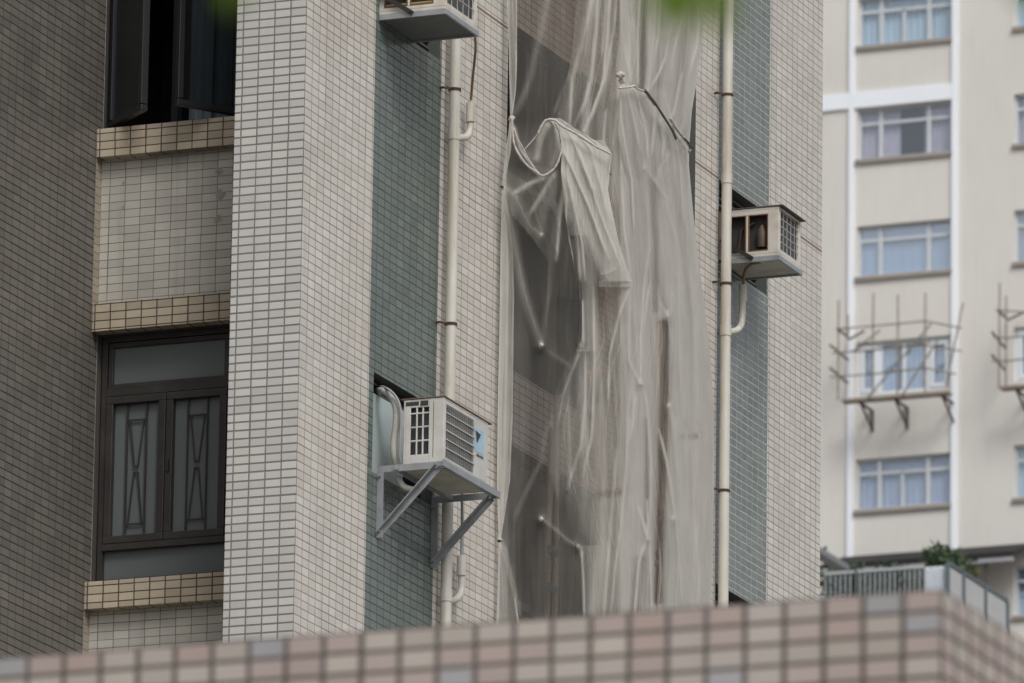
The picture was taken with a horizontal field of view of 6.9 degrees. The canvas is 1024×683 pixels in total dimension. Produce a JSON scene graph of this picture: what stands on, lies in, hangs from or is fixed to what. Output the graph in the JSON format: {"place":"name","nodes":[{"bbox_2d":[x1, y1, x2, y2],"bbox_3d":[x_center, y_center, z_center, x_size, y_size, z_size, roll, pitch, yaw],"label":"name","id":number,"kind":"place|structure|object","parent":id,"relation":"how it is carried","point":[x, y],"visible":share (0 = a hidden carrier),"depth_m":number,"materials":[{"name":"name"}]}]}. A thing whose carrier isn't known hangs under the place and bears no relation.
{"place":"outdoors","nodes":[
{"label":"outdoors","id":0,"kind":"place"},
{"bbox_2d":[820,546,857,594],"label":"side canopy","id":1,"kind":"object","parent":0,"point":[827,558],"visible":0.78,"depth_m":144.80,"materials":[{"name":"grey metal"}]},
{"bbox_2d":[820,0,1023,639],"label":"apartment tower","id":2,"kind":"structure","parent":0,"point":[923,153],"depth_m":186.66,"materials":[{"name":"paint"}]},
{"bbox_2d":[829,293,963,431],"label":"bamboo cage","id":3,"kind":"object","parent":2,"relation":"attached to","point":[861,401],"visible":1,"depth_m":185.57,"materials":[{"name":"wood"}]},
{"bbox_2d":[853,453,950,514],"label":"window","id":4,"kind":"structure","parent":2,"relation":"in","point":[914,482],"depth_m":185.78,"materials":[{"name":"glass"}]},
{"bbox_2d":[854,220,951,281],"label":"window","id":5,"kind":"structure","parent":2,"relation":"in","point":[920,248],"depth_m":187.10,"materials":[{"name":"glass"}]},
{"bbox_2d":[855,0,951,50],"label":"window","id":6,"kind":"structure","parent":2,"relation":"in","point":[883,23],"depth_m":188.38,"materials":[{"name":"glass"}]},
{"bbox_2d":[855,102,951,163],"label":"window","id":7,"kind":"structure","parent":2,"relation":"in","point":[920,131],"depth_m":187.93,"materials":[{"name":"glass"}]},
{"bbox_2d":[858,336,950,395],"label":"window","id":8,"kind":"structure","parent":2,"relation":"in","point":[939,359],"depth_m":186.46,"materials":[{"name":"glass"}]},
{"bbox_2d":[991,283,1023,409],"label":"bamboo cage","id":9,"kind":"object","parent":2,"relation":"attached to","point":[1016,388],"visible":1,"depth_m":184.64,"materials":[{"name":"wood"}]},
{"bbox_2d":[1012,0,1023,31],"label":"window","id":10,"kind":"structure","parent":2,"relation":"in","point":[1019,3],"depth_m":187.38,"materials":[{"name":"glass"}]},
{"bbox_2d":[1012,95,1023,148],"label":"window","id":11,"kind":"structure","parent":2,"relation":"in","point":[1020,98],"depth_m":186.78,"materials":[{"name":"glass"}]},
{"bbox_2d":[1012,211,1023,266],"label":"window","id":12,"kind":"structure","parent":2,"relation":"in","point":[1019,214],"depth_m":186.14,"materials":[{"name":"glass"}]},
{"bbox_2d":[1012,446,1023,502],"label":"window","id":13,"kind":"structure","parent":2,"relation":"in","point":[1019,450],"depth_m":184.83,"materials":[{"name":"glass"}]},
{"bbox_2d":[1012,567,1023,620],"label":"window","id":14,"kind":"structure","parent":2,"relation":"in","point":[1019,571],"depth_m":184.16,"materials":[{"name":"glass"}]},
{"bbox_2d":[1015,328,1023,380],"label":"window","id":15,"kind":"structure","parent":2,"relation":"in","point":[1019,331],"depth_m":185.42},
{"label":"terrace block","id":16,"kind":"object","parent":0,"visible":0},
{"bbox_2d":[820,566,848,597],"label":"potted plant","id":17,"kind":"object","parent":16,"relation":"on","point":[822,582],"visible":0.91,"depth_m":146.97,"materials":[{"name":"green plant"}]},
{"bbox_2d":[833,560,864,595],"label":"potted plant","id":18,"kind":"object","parent":16,"relation":"on","point":[852,565],"visible":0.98,"depth_m":146.85,"materials":[{"name":"green plant"}]},
{"bbox_2d":[851,563,883,594],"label":"potted plant","id":19,"kind":"object","parent":16,"relation":"on","point":[867,583],"visible":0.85,"depth_m":146.66,"materials":[{"name":"green plant"}]},
{"bbox_2d":[824,565,924,597],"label":"railing","id":20,"kind":"object","parent":16,"relation":"on","point":[879,570],"visible":0.61,"depth_m":146.45,"materials":[{"name":"grey metal"}]},
{"bbox_2d":[871,560,911,592],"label":"potted plant","id":21,"kind":"object","parent":16,"relation":"on","point":[883,563],"visible":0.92,"depth_m":146.57,"materials":[{"name":"green plant"}]},
{"bbox_2d":[891,562,923,591],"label":"potted plant","id":22,"kind":"object","parent":16,"relation":"on","point":[912,580],"visible":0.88,"depth_m":146.40,"materials":[{"name":"green plant"}]},
{"bbox_2d":[924,566,944,590],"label":"panel","id":23,"kind":"object","parent":16,"relation":"on","point":[934,579],"visible":0.68,"depth_m":146.05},
{"bbox_2d":[919,539,965,573],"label":"potted shrub","id":24,"kind":"object","parent":16,"relation":"on","point":[936,557],"visible":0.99,"depth_m":146.84,"materials":[{"name":"green plant"}]},
{"bbox_2d":[942,550,980,577],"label":"potted shrub","id":25,"kind":"object","parent":16,"relation":"on","point":[969,567],"visible":0.34,"depth_m":148.43,"materials":[{"name":"green plant"}]},
{"bbox_2d":[945,561,1009,631],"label":"side fence","id":26,"kind":"object","parent":16,"relation":"on","point":[975,596],"visible":0.69,"depth_m":147.31,"materials":[{"name":"white metal"}]},
{"label":"ground","id":27,"kind":"structure","parent":0,"visible":0},
{"bbox_2d":[0,0,822,657],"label":"tiled apartment block","id":28,"kind":"structure","parent":27,"relation":"on","point":[222,268],"depth_m":50.28,"materials":[{"name":"tile"}]},
{"bbox_2d":[96,326,229,580],"bbox_3d":[-2.024,0.677,50.068,0.851,1.506,0.095,-5,-15,22],"label":"window","id":29,"kind":"structure","parent":28,"relation":"in","point":[163,466],"depth_m":50.08,"materials":[{"name":"black metal"}]},
{"bbox_2d":[108,0,236,127],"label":"window","id":30,"kind":"structure","parent":28,"relation":"in","point":[171,60],"depth_m":50.48,"materials":[{"name":"black glass"}]},
{"bbox_2d":[373,385,413,491],"bbox_3d":[-0.738,0.555,50.047,0.192,0.726,0.434,14,-19,-42],"label":"insulated pipe","id":31,"kind":"object","parent":28,"relation":"attached to","point":[390,395],"visible":1,"depth_m":49.92,"materials":[{"name":"grey plastic"}]},
{"bbox_2d":[379,0,478,42],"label":"window air conditioner","id":32,"kind":"object","parent":28,"relation":"attached to","point":[417,21],"depth_m":50.55,"materials":[{"name":"metal"}]},
{"bbox_2d":[375,459,500,568],"bbox_3d":[-0.438,1.015,50.150,0.425,0.440,0.903,-5,-15,22],"label":"steel bracket frame","id":33,"kind":"object","parent":28,"relation":"attached to","point":[445,480],"visible":1,"depth_m":50.15,"materials":[{"name":"grey metal"}]},
{"bbox_2d":[402,395,491,483],"bbox_3d":[-0.382,0.605,50.197,0.273,0.398,0.736,-5,-15,22],"label":"outdoor air conditioner","id":34,"kind":"object","parent":33,"relation":"on","point":[440,428],"visible":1,"depth_m":49.93,"materials":[{"name":"metal"}]},
{"bbox_2d":[435,37,476,625],"bbox_3d":[-0.379,2.062,50.256,0.218,23.980,0.822,1,-14,-1],"label":"drainpipe","id":35,"kind":"object","parent":28,"relation":"attached to","point":[447,599],"visible":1,"depth_m":51.01,"materials":[{"name":"beige plastic"}]},
{"bbox_2d":[500,450,586,618],"bbox_3d":[-0.177,1.700,53.000,0.050,2.296,3.294,-5,-15,22],"label":"window","id":36,"kind":"structure","parent":28,"relation":"in","point":[527,611],"depth_m":54.54,"materials":[{"name":"grey metal"}]},
{"bbox_2d":[506,30,591,416],"bbox_3d":[-0.137,-0.939,53.673,0.050,2.296,3.294,-5,-15,22],"label":"window","id":37,"kind":"structure","parent":28,"relation":"in","point":[511,179],"depth_m":54.93,"materials":[{"name":"grey metal"}]},
{"bbox_2d":[542,30,698,617],"bbox_3d":[0.726,1.415,52.674,0.634,9.505,1.984,-5,-15,22],"label":"bamboo scaffold","id":38,"kind":"object","parent":28,"relation":"attached to","point":[551,523],"visible":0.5,"depth_m":52.56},
{"bbox_2d":[497,0,714,620],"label":"construction net","id":39,"kind":"object","parent":38,"relation":"hanging from","point":[586,174],"visible":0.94,"depth_m":52.24,"materials":[{"name":"fabric"}]},
{"bbox_2d":[712,29,761,604],"bbox_3d":[1.446,3.205,54.633,0.232,23.980,0.426,-7,-16,27],"label":"drainpipe","id":40,"kind":"object","parent":28,"relation":"attached to","point":[727,331],"visible":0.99,"depth_m":55.41,"materials":[{"name":"beige plastic"}]},
{"bbox_2d":[718,204,805,280],"bbox_3d":[1.548,-0.640,55.786,0.624,0.373,0.469,-5,-15,22],"label":"window air conditioner","id":41,"kind":"object","parent":28,"relation":"attached to","point":[768,237],"depth_m":55.63,"materials":[{"name":"metal"}]},
{"bbox_2d":[0,589,1023,682],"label":"podium","id":42,"kind":"object","parent":27,"relation":"on","point":[934,636],"visible":1,"depth_m":20.89,"materials":[{"name":"tile"}]},
{"bbox_2d":[224,0,1023,37],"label":"street tree","id":43,"kind":"object","parent":27,"relation":"on","point":[673,15],"visible":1,"depth_m":6.50,"materials":[{"name":"green plant"}]},
{"bbox_2d":[820,543,1023,596],"bbox_3d":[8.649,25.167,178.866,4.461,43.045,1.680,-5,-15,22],"label":"canopy","id":44,"kind":"object","parent":27,"relation":"on","point":[969,552],"visible":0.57,"depth_m":183.62,"materials":[{"name":"metal"}]}
]}

